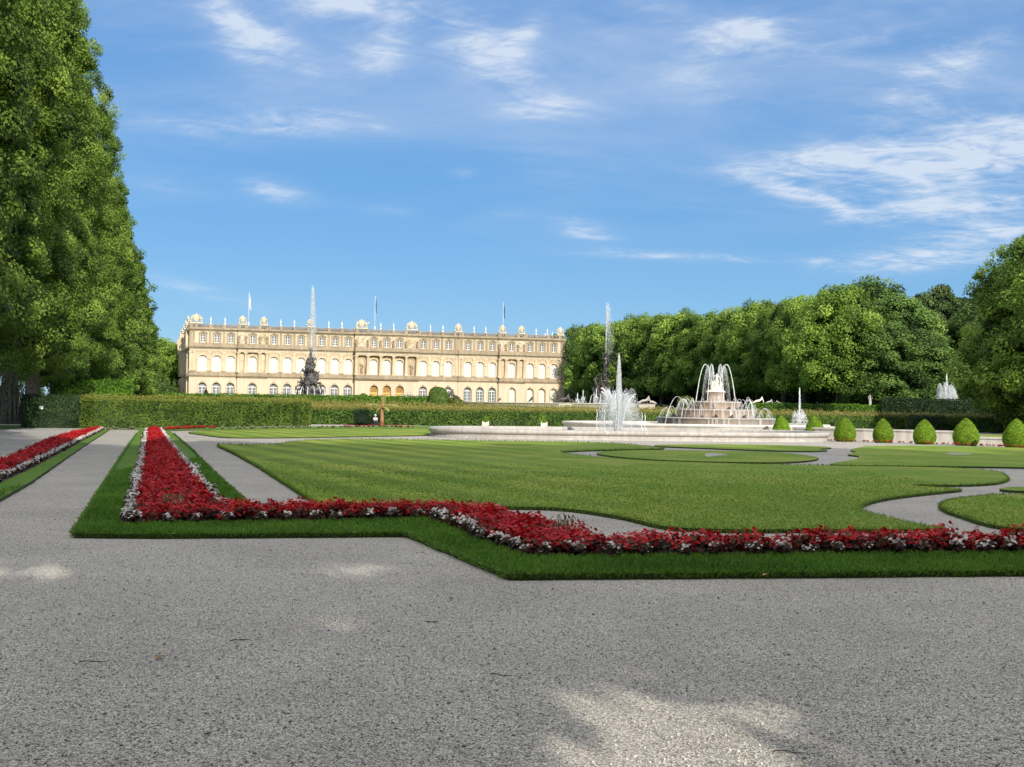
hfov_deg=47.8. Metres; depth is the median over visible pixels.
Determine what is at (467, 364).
window
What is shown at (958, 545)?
begonia
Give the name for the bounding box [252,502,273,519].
begonia
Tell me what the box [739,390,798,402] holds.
linden tree
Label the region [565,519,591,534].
begonia
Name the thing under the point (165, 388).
undergrowth
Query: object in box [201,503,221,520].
begonia
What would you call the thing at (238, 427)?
white begonias
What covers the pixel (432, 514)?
begonia
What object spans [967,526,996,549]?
begonia
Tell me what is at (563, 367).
forest tree
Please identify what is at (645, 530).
begonia
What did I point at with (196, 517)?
begonia
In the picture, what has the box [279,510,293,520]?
begonia
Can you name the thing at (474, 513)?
begonia
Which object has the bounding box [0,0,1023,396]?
sky
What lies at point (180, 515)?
begonia
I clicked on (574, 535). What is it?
begonia
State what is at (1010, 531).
begonia
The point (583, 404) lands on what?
fountain basin
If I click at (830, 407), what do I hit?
hedge
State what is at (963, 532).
begonia
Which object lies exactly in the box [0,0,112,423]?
linden tree
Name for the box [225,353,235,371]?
window
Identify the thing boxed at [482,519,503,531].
begonia
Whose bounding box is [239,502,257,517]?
begonia
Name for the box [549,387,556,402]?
window
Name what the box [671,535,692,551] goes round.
begonia
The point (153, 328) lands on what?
linden tree
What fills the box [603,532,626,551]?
begonia
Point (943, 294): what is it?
birch tree
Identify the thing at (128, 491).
begonia
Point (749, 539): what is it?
begonia
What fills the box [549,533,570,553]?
begonia
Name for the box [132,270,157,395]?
linden tree
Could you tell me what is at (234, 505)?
begonia
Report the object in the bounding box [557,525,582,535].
begonia
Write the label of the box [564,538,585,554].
begonia
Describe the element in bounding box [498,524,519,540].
begonia
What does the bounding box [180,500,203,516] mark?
begonia
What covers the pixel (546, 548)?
begonia
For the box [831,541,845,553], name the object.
begonia
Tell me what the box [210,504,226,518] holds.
begonia
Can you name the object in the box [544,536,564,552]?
begonia
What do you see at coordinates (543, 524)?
begonia
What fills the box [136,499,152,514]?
begonia
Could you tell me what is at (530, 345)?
window
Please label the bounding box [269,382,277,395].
window
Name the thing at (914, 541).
begonia
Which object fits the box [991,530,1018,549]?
begonia
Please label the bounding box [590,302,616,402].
rock fountain
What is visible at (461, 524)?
begonia
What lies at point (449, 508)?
begonia
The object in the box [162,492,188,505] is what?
filler plant
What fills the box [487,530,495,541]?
begonia
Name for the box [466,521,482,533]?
begonia
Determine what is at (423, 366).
window
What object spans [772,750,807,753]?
twig
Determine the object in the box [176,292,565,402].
palace
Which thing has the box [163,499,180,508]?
begonia
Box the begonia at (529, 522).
[512,521,535,533]
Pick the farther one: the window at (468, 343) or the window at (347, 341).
the window at (468, 343)
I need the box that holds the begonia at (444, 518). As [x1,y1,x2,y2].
[440,514,450,522]
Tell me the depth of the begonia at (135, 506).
15.73 m
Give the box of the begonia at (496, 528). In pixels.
[488,522,514,532]
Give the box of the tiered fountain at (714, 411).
[562,364,830,431]
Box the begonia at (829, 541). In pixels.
[819,533,844,551]
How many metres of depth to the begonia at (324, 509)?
15.68 m
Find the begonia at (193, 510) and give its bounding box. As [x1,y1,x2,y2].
[181,500,206,520]
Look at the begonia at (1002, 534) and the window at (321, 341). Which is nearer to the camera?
the begonia at (1002, 534)
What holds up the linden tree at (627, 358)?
on the terrace ground at (590, 408)
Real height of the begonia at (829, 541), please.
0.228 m
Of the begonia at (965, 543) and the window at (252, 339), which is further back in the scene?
the window at (252, 339)
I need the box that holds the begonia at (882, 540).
[869,526,898,551]
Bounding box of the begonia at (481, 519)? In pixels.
[475,510,499,524]
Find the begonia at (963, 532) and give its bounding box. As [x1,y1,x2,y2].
[955,531,975,548]
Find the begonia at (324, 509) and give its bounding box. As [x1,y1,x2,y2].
[310,501,331,518]
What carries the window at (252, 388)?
in the palace
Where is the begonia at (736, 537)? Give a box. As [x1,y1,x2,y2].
[729,528,754,550]
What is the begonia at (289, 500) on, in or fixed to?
on the flower bed soil at (703, 552)
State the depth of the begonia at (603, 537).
12.50 m
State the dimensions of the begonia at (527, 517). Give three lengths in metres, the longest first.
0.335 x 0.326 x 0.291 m
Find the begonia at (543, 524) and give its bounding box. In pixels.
[532,516,556,528]
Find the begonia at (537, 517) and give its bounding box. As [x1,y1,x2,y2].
[524,510,549,526]
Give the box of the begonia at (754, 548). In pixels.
[745,541,761,553]
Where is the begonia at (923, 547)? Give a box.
[917,541,930,553]
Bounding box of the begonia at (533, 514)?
[525,511,543,517]
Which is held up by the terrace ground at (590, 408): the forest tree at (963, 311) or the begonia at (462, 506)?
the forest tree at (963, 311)
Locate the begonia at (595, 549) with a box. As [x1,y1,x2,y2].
[578,528,604,553]
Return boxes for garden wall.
[792,427,953,443]
[978,437,1002,444]
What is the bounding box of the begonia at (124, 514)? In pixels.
[121,507,139,521]
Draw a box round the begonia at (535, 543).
[527,532,554,553]
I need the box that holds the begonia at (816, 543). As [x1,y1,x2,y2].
[796,528,828,551]
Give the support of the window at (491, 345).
in the palace
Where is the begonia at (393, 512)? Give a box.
[387,507,398,518]
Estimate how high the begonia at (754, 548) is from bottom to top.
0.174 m
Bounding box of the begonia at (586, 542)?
[565,532,593,553]
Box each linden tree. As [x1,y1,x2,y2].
[0,0,63,326]
[0,0,83,353]
[0,0,104,376]
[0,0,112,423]
[0,50,129,396]
[18,112,140,386]
[20,162,142,390]
[44,238,147,388]
[101,215,147,384]
[130,241,155,393]
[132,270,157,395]
[135,282,160,395]
[143,317,159,396]
[145,324,163,394]
[562,320,605,397]
[578,320,623,399]
[594,318,648,400]
[606,312,653,403]
[627,312,676,403]
[644,312,694,406]
[648,393,659,403]
[657,313,724,400]
[676,308,732,396]
[695,305,761,401]
[700,393,741,400]
[714,298,780,402]
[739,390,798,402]
[740,296,801,404]
[759,294,833,403]
[780,282,886,403]
[789,389,834,403]
[944,234,1023,428]
[973,260,1023,417]
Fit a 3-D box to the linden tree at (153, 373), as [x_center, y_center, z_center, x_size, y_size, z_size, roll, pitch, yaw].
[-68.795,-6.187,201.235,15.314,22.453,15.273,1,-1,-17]
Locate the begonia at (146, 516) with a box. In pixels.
[140,505,162,521]
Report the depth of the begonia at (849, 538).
12.72 m
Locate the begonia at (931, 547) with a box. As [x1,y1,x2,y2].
[911,528,936,549]
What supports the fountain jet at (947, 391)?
on the terrace ground at (590, 408)
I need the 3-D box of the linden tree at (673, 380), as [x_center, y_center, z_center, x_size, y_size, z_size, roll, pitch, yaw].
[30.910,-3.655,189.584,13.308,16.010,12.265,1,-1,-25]
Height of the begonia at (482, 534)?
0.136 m
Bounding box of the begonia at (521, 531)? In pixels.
[509,526,530,539]
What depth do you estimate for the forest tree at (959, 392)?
141.52 m
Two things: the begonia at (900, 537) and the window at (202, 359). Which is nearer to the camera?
the begonia at (900, 537)
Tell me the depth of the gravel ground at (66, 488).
7.62 m
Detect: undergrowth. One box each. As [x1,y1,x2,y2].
[0,377,183,400]
[562,374,832,409]
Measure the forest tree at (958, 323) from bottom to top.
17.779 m
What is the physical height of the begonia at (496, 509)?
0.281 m
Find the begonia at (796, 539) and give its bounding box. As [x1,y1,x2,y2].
[782,528,811,551]
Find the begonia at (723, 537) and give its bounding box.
[717,530,730,546]
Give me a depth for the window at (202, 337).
278.01 m
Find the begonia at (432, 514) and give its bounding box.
[430,507,445,519]
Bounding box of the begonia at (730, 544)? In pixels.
[719,534,736,551]
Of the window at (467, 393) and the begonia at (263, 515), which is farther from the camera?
the window at (467, 393)
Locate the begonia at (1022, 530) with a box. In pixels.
[1013,523,1023,543]
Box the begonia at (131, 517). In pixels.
[125,511,141,521]
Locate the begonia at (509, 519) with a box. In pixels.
[500,513,522,524]
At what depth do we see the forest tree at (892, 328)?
135.54 m
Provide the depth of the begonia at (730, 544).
12.60 m
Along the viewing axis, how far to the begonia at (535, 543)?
12.21 m
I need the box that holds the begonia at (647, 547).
[638,543,651,555]
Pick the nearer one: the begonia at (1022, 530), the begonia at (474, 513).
the begonia at (1022, 530)
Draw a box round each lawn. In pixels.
[0,429,109,501]
[74,429,1023,579]
[188,428,430,438]
[218,439,1008,533]
[597,450,818,463]
[654,444,830,451]
[830,445,1023,468]
[939,494,1023,531]
[979,434,1001,436]
[999,487,1023,492]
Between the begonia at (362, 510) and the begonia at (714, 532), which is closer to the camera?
the begonia at (714, 532)
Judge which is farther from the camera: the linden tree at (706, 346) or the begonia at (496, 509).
the linden tree at (706, 346)
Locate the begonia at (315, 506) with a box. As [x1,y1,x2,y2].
[306,501,325,512]
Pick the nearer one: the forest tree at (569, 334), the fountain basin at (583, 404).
the fountain basin at (583, 404)
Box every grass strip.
[0,425,22,429]
[110,426,430,430]
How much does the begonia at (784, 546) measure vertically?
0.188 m
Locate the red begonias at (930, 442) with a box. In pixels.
[827,439,1023,447]
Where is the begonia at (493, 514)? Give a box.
[480,510,501,522]
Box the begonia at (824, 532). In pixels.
[808,524,834,550]
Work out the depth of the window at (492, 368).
299.94 m
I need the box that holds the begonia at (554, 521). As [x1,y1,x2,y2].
[548,519,566,529]
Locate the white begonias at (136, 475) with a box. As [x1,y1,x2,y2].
[0,426,209,489]
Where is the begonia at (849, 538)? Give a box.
[835,525,866,550]
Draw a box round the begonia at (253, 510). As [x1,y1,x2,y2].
[243,499,262,519]
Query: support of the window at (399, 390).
in the palace
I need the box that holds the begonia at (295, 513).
[281,502,303,519]
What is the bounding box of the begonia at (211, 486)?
[206,483,216,488]
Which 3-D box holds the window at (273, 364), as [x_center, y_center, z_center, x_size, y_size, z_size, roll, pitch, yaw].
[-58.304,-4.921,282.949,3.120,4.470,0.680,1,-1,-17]
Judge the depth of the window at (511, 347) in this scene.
301.18 m
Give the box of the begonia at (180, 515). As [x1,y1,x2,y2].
[170,506,188,520]
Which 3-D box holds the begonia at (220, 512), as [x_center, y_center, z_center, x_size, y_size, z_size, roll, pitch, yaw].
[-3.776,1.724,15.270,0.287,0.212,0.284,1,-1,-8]
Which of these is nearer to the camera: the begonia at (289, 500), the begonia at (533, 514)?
the begonia at (533, 514)
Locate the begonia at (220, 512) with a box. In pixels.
[216,506,236,519]
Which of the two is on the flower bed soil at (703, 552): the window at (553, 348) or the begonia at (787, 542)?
the begonia at (787, 542)
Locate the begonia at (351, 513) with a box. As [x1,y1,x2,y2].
[341,505,357,517]
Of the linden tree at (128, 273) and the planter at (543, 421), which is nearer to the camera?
the planter at (543, 421)
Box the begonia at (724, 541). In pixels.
[704,532,727,553]
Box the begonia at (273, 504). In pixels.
[264,499,279,515]
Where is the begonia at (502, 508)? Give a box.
[482,502,505,510]
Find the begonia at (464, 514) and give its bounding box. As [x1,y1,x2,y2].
[452,506,473,516]
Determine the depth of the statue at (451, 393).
189.89 m
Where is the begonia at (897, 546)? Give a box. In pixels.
[885,534,905,551]
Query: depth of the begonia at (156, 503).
15.70 m
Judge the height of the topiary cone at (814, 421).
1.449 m
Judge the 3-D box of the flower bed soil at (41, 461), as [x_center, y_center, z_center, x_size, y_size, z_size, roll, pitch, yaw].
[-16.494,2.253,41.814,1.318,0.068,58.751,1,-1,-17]
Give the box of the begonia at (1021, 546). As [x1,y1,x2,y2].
[1014,534,1023,549]
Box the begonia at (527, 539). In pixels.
[522,531,549,550]
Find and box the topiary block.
[353,406,369,425]
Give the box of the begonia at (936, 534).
[921,527,944,548]
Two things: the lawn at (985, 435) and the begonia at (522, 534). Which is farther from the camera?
the lawn at (985, 435)
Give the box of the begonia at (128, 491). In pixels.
[124,489,134,497]
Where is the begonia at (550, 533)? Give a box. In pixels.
[535,529,556,539]
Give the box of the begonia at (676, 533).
[663,527,687,550]
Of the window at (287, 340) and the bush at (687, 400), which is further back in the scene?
the window at (287, 340)
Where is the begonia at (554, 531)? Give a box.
[535,524,563,535]
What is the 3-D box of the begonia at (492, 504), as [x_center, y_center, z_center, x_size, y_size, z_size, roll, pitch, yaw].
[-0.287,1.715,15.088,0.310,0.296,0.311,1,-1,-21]
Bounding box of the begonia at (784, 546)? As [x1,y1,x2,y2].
[771,537,791,553]
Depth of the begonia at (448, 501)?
15.96 m
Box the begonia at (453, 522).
[448,516,457,525]
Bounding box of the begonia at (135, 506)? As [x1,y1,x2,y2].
[124,502,137,507]
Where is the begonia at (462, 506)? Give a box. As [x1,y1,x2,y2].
[452,500,470,513]
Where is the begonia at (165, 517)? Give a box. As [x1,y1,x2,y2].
[162,512,173,523]
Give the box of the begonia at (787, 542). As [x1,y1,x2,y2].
[774,535,795,552]
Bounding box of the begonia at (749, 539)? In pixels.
[735,526,768,553]
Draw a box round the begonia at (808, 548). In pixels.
[801,543,816,552]
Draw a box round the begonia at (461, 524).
[457,518,474,530]
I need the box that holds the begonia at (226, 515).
[221,510,234,520]
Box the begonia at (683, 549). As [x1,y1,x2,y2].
[678,540,691,555]
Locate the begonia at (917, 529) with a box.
[903,528,921,545]
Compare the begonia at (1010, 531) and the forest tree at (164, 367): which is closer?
the begonia at (1010, 531)
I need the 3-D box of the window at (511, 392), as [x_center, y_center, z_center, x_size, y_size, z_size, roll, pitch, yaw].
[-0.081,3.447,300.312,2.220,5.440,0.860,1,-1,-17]
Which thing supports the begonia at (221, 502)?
on the flower bed soil
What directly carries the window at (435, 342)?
in the palace
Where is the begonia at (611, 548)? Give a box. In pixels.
[603,541,621,556]
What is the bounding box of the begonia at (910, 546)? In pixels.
[899,533,918,547]
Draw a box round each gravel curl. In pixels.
[705,453,726,456]
[946,453,970,454]
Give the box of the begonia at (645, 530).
[628,528,657,549]
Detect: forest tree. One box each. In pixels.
[156,344,169,384]
[157,337,181,387]
[558,323,602,402]
[563,322,584,402]
[621,313,636,323]
[679,307,697,317]
[815,274,923,400]
[830,352,875,405]
[843,318,934,404]
[863,326,967,403]
[867,291,958,388]
[940,297,971,322]
[945,286,989,350]
[945,297,984,362]
[948,341,990,400]
[956,305,1001,384]
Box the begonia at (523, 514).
[510,512,532,521]
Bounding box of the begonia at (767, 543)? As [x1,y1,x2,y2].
[760,537,776,552]
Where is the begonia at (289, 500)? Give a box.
[278,499,303,512]
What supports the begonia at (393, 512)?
on the flower bed soil at (703, 552)
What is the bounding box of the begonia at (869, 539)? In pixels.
[850,529,876,550]
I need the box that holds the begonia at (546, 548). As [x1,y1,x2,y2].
[537,542,552,554]
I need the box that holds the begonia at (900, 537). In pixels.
[882,529,906,549]
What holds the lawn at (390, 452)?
on the gravel ground at (66, 488)
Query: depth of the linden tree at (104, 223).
97.86 m
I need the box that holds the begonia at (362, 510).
[353,502,370,518]
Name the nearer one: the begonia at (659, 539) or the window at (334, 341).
the begonia at (659, 539)
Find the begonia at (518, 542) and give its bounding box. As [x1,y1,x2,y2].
[511,536,526,551]
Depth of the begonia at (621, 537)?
12.47 m
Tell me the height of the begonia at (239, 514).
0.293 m
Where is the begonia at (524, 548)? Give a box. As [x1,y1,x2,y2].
[518,544,532,553]
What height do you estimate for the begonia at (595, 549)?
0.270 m
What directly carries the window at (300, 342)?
in the palace
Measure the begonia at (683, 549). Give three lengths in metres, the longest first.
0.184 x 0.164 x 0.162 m
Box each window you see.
[196,352,208,370]
[197,380,206,394]
[199,331,207,342]
[210,353,222,370]
[211,381,220,393]
[213,332,221,343]
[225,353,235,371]
[225,381,234,394]
[227,332,235,343]
[247,354,257,371]
[247,381,256,393]
[249,333,256,343]
[268,354,278,372]
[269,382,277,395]
[270,333,278,344]
[281,355,293,372]
[282,382,291,395]
[284,334,291,345]
[295,355,305,372]
[297,334,305,345]
[316,356,326,373]
[318,335,325,346]
[318,384,325,394]
[329,356,339,373]
[330,383,338,394]
[331,335,339,346]
[343,356,352,373]
[343,383,351,395]
[344,336,352,347]
[369,357,378,374]
[369,384,377,396]
[370,336,377,346]
[382,357,391,374]
[382,384,390,395]
[383,337,390,347]
[395,357,404,374]
[395,384,403,395]
[396,337,403,347]
[419,358,427,375]
[419,385,426,397]
[420,338,427,349]
[431,358,440,375]
[432,338,439,349]
[443,359,453,375]
[444,385,451,396]
[445,339,451,349]
[463,359,472,376]
[463,385,471,401]
[464,339,471,350]
[475,360,485,376]
[476,386,483,401]
[477,340,483,350]
[487,360,497,376]
[488,386,495,401]
[489,340,496,351]
[507,360,515,377]
[508,341,515,350]
[508,386,515,401]
[526,341,533,352]
[526,361,534,377]
[526,387,533,401]
[537,361,546,377]
[538,387,545,402]
[539,342,545,352]
[548,362,558,378]
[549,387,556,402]
[550,342,556,352]
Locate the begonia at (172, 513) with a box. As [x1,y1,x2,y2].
[170,506,184,518]
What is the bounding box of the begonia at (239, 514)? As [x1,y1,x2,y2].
[227,498,248,519]
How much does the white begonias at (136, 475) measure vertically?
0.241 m
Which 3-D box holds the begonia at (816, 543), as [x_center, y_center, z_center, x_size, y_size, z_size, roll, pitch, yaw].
[3.293,1.719,12.773,0.333,0.262,0.357,1,-1,-27]
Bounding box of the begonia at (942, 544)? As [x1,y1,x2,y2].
[933,532,953,550]
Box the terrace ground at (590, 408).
[19,401,961,416]
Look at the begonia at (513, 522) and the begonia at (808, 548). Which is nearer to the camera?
the begonia at (808, 548)
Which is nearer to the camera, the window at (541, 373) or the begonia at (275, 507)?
the begonia at (275, 507)
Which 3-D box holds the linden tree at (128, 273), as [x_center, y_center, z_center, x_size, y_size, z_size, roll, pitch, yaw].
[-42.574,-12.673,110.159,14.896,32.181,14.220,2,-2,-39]
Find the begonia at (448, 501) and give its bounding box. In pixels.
[437,500,456,515]
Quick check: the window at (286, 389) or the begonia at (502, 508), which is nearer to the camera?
the begonia at (502, 508)
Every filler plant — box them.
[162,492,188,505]
[549,512,580,529]
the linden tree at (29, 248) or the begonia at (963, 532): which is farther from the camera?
the linden tree at (29, 248)
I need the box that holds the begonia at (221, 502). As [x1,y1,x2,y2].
[213,495,229,508]
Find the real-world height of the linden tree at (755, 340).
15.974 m
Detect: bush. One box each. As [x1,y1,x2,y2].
[426,386,449,405]
[447,397,465,406]
[676,395,694,408]
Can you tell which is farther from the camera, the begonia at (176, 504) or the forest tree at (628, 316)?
the forest tree at (628, 316)
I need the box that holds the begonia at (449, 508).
[444,501,460,515]
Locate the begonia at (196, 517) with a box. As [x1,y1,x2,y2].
[191,512,202,520]
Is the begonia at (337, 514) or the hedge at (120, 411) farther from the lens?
the hedge at (120, 411)
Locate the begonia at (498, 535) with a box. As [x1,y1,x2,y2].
[493,531,502,542]
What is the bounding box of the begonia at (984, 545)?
[975,536,996,551]
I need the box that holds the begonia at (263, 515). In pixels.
[254,511,267,520]
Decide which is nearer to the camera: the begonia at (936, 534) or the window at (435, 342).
the begonia at (936, 534)
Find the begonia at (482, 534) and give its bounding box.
[476,529,488,538]
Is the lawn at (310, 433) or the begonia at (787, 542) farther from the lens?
the lawn at (310, 433)
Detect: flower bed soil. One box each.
[0,429,104,482]
[123,515,1023,555]
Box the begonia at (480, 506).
[466,502,484,511]
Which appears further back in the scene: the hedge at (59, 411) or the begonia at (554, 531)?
the hedge at (59, 411)
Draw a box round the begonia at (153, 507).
[140,500,161,516]
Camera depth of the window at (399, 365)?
292.13 m
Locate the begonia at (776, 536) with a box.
[768,534,787,548]
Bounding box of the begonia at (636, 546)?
[622,533,651,554]
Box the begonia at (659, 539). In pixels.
[645,529,670,552]
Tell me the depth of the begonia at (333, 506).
15.87 m
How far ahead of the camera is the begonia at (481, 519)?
14.06 m
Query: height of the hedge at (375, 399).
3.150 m
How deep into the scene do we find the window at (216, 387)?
279.03 m
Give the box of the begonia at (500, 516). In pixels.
[489,510,509,519]
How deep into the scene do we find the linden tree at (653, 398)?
217.80 m
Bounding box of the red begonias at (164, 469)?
[0,425,508,516]
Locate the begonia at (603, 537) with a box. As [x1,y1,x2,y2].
[593,531,613,551]
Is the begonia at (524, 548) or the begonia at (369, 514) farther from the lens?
the begonia at (369, 514)
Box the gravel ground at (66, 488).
[0,424,1023,766]
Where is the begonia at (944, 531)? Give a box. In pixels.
[931,520,960,548]
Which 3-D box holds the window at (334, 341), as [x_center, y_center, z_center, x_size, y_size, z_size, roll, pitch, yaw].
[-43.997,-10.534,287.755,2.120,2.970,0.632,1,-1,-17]
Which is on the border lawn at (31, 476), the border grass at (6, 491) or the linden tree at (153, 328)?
the border grass at (6, 491)
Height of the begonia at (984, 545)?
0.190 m
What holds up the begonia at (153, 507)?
on the flower bed soil
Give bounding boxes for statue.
[369,413,379,424]
[449,389,460,397]
[555,394,575,406]
[637,396,656,408]
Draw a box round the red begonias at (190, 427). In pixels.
[163,424,413,429]
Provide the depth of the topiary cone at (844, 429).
63.58 m
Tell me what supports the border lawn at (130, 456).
on the gravel ground at (66, 488)
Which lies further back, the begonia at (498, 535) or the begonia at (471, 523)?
the begonia at (471, 523)
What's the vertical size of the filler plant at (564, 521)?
0.325 m
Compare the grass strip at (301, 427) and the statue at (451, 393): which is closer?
the grass strip at (301, 427)
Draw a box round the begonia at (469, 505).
[457,504,477,512]
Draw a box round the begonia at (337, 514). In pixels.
[330,510,343,519]
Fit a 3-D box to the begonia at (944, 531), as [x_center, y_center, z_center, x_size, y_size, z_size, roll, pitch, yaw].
[4.933,1.724,13.203,0.350,0.324,0.364,0,-1,35]
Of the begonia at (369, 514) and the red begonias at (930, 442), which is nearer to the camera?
the begonia at (369, 514)
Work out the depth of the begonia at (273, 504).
15.87 m
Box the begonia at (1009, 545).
[1002,535,1019,551]
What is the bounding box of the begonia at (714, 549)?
[707,541,723,552]
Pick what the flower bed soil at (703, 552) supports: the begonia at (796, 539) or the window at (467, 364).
the begonia at (796, 539)
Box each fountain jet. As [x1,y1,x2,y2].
[792,388,834,427]
[935,374,957,400]
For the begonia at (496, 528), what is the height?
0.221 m
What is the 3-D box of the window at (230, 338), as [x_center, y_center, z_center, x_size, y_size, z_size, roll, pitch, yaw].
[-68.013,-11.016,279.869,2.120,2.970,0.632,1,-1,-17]
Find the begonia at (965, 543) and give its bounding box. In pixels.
[948,535,972,551]
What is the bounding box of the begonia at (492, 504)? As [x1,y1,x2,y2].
[479,503,498,513]
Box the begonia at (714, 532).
[696,528,723,549]
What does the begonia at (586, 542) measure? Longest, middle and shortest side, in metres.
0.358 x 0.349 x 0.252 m
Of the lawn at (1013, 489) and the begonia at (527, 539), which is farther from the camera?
the lawn at (1013, 489)
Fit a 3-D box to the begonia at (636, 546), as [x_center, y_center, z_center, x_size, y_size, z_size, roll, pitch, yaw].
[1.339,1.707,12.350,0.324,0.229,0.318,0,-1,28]
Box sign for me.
[39,406,42,426]
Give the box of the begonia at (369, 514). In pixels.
[364,507,376,517]
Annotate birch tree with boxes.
[914,291,955,372]
[926,284,961,338]
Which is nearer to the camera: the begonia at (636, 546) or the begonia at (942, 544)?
the begonia at (636, 546)
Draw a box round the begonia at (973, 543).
[964,533,989,550]
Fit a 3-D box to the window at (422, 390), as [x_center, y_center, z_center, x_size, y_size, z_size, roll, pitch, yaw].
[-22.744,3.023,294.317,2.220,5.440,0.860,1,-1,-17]
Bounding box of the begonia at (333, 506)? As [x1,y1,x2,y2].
[321,496,340,516]
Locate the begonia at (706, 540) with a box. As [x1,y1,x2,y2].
[685,528,717,553]
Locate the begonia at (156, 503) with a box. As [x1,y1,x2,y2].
[140,500,166,515]
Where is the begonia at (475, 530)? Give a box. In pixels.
[469,525,484,536]
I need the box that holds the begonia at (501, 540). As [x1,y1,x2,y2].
[496,534,509,545]
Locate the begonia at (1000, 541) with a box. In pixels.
[987,532,1001,546]
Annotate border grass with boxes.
[0,483,24,496]
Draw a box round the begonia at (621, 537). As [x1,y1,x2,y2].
[612,531,635,552]
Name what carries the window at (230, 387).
in the palace
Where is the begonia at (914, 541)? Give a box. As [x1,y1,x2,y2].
[903,531,929,550]
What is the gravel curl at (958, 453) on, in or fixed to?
on the lawn at (980, 457)
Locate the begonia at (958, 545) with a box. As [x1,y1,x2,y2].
[949,534,967,553]
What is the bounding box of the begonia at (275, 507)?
[267,502,281,517]
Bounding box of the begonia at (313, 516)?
[309,510,321,520]
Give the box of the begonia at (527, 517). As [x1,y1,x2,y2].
[518,515,539,525]
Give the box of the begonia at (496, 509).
[479,505,499,514]
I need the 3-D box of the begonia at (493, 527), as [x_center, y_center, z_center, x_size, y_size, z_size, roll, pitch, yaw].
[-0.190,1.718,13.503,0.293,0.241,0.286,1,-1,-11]
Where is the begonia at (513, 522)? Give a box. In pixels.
[509,517,532,536]
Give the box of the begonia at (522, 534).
[512,529,542,538]
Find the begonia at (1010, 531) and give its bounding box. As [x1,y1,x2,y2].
[994,524,1022,546]
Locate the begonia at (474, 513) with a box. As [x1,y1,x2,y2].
[465,511,482,519]
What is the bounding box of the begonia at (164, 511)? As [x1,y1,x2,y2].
[155,505,173,519]
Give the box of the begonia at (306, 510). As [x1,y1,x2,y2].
[297,503,316,518]
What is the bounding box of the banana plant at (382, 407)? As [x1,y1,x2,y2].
[365,394,398,425]
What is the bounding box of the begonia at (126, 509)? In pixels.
[119,504,132,518]
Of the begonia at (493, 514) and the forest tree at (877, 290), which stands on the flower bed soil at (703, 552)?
the begonia at (493, 514)
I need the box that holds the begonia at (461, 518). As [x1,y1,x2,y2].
[456,512,469,526]
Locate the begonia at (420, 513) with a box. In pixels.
[414,509,424,517]
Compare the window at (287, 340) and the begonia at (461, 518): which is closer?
the begonia at (461, 518)
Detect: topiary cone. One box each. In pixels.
[772,415,790,429]
[805,415,823,430]
[833,417,856,441]
[872,418,893,442]
[913,419,936,444]
[952,418,979,445]
[1002,418,1023,447]
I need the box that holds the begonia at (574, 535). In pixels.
[560,529,585,552]
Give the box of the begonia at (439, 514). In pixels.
[434,507,448,521]
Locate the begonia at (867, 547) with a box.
[860,541,873,552]
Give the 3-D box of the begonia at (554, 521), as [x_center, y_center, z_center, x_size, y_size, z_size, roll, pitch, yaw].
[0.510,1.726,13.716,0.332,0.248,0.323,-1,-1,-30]
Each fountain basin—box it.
[428,354,830,441]
[464,402,675,408]
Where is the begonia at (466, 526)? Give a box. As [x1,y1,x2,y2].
[462,517,477,530]
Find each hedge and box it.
[20,390,94,427]
[47,377,133,398]
[78,391,311,428]
[161,391,427,405]
[309,396,908,429]
[745,402,881,413]
[880,395,993,415]
[909,408,1023,432]
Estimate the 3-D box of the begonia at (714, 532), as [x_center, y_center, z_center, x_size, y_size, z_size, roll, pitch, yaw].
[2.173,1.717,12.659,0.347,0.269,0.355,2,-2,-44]
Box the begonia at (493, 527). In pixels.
[483,520,505,539]
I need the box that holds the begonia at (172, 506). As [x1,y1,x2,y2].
[158,500,179,513]
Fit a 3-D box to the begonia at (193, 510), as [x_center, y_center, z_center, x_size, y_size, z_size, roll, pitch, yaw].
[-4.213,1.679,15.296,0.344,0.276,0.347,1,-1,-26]
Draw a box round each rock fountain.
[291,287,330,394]
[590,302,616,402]
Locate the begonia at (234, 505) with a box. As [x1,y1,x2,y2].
[228,500,243,517]
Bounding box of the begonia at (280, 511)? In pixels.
[276,505,293,518]
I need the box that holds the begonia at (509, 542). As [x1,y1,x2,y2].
[507,538,514,547]
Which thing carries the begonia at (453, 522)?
on the flower bed soil at (703, 552)
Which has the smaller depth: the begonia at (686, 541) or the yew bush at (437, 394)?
the begonia at (686, 541)
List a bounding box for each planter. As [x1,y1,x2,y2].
[482,415,490,425]
[538,414,548,425]
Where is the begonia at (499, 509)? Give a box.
[486,505,510,513]
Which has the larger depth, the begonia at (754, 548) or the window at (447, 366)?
the window at (447, 366)
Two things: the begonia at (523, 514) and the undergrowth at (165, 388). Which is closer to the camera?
the begonia at (523, 514)
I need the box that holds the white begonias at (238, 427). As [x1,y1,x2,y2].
[107,425,349,428]

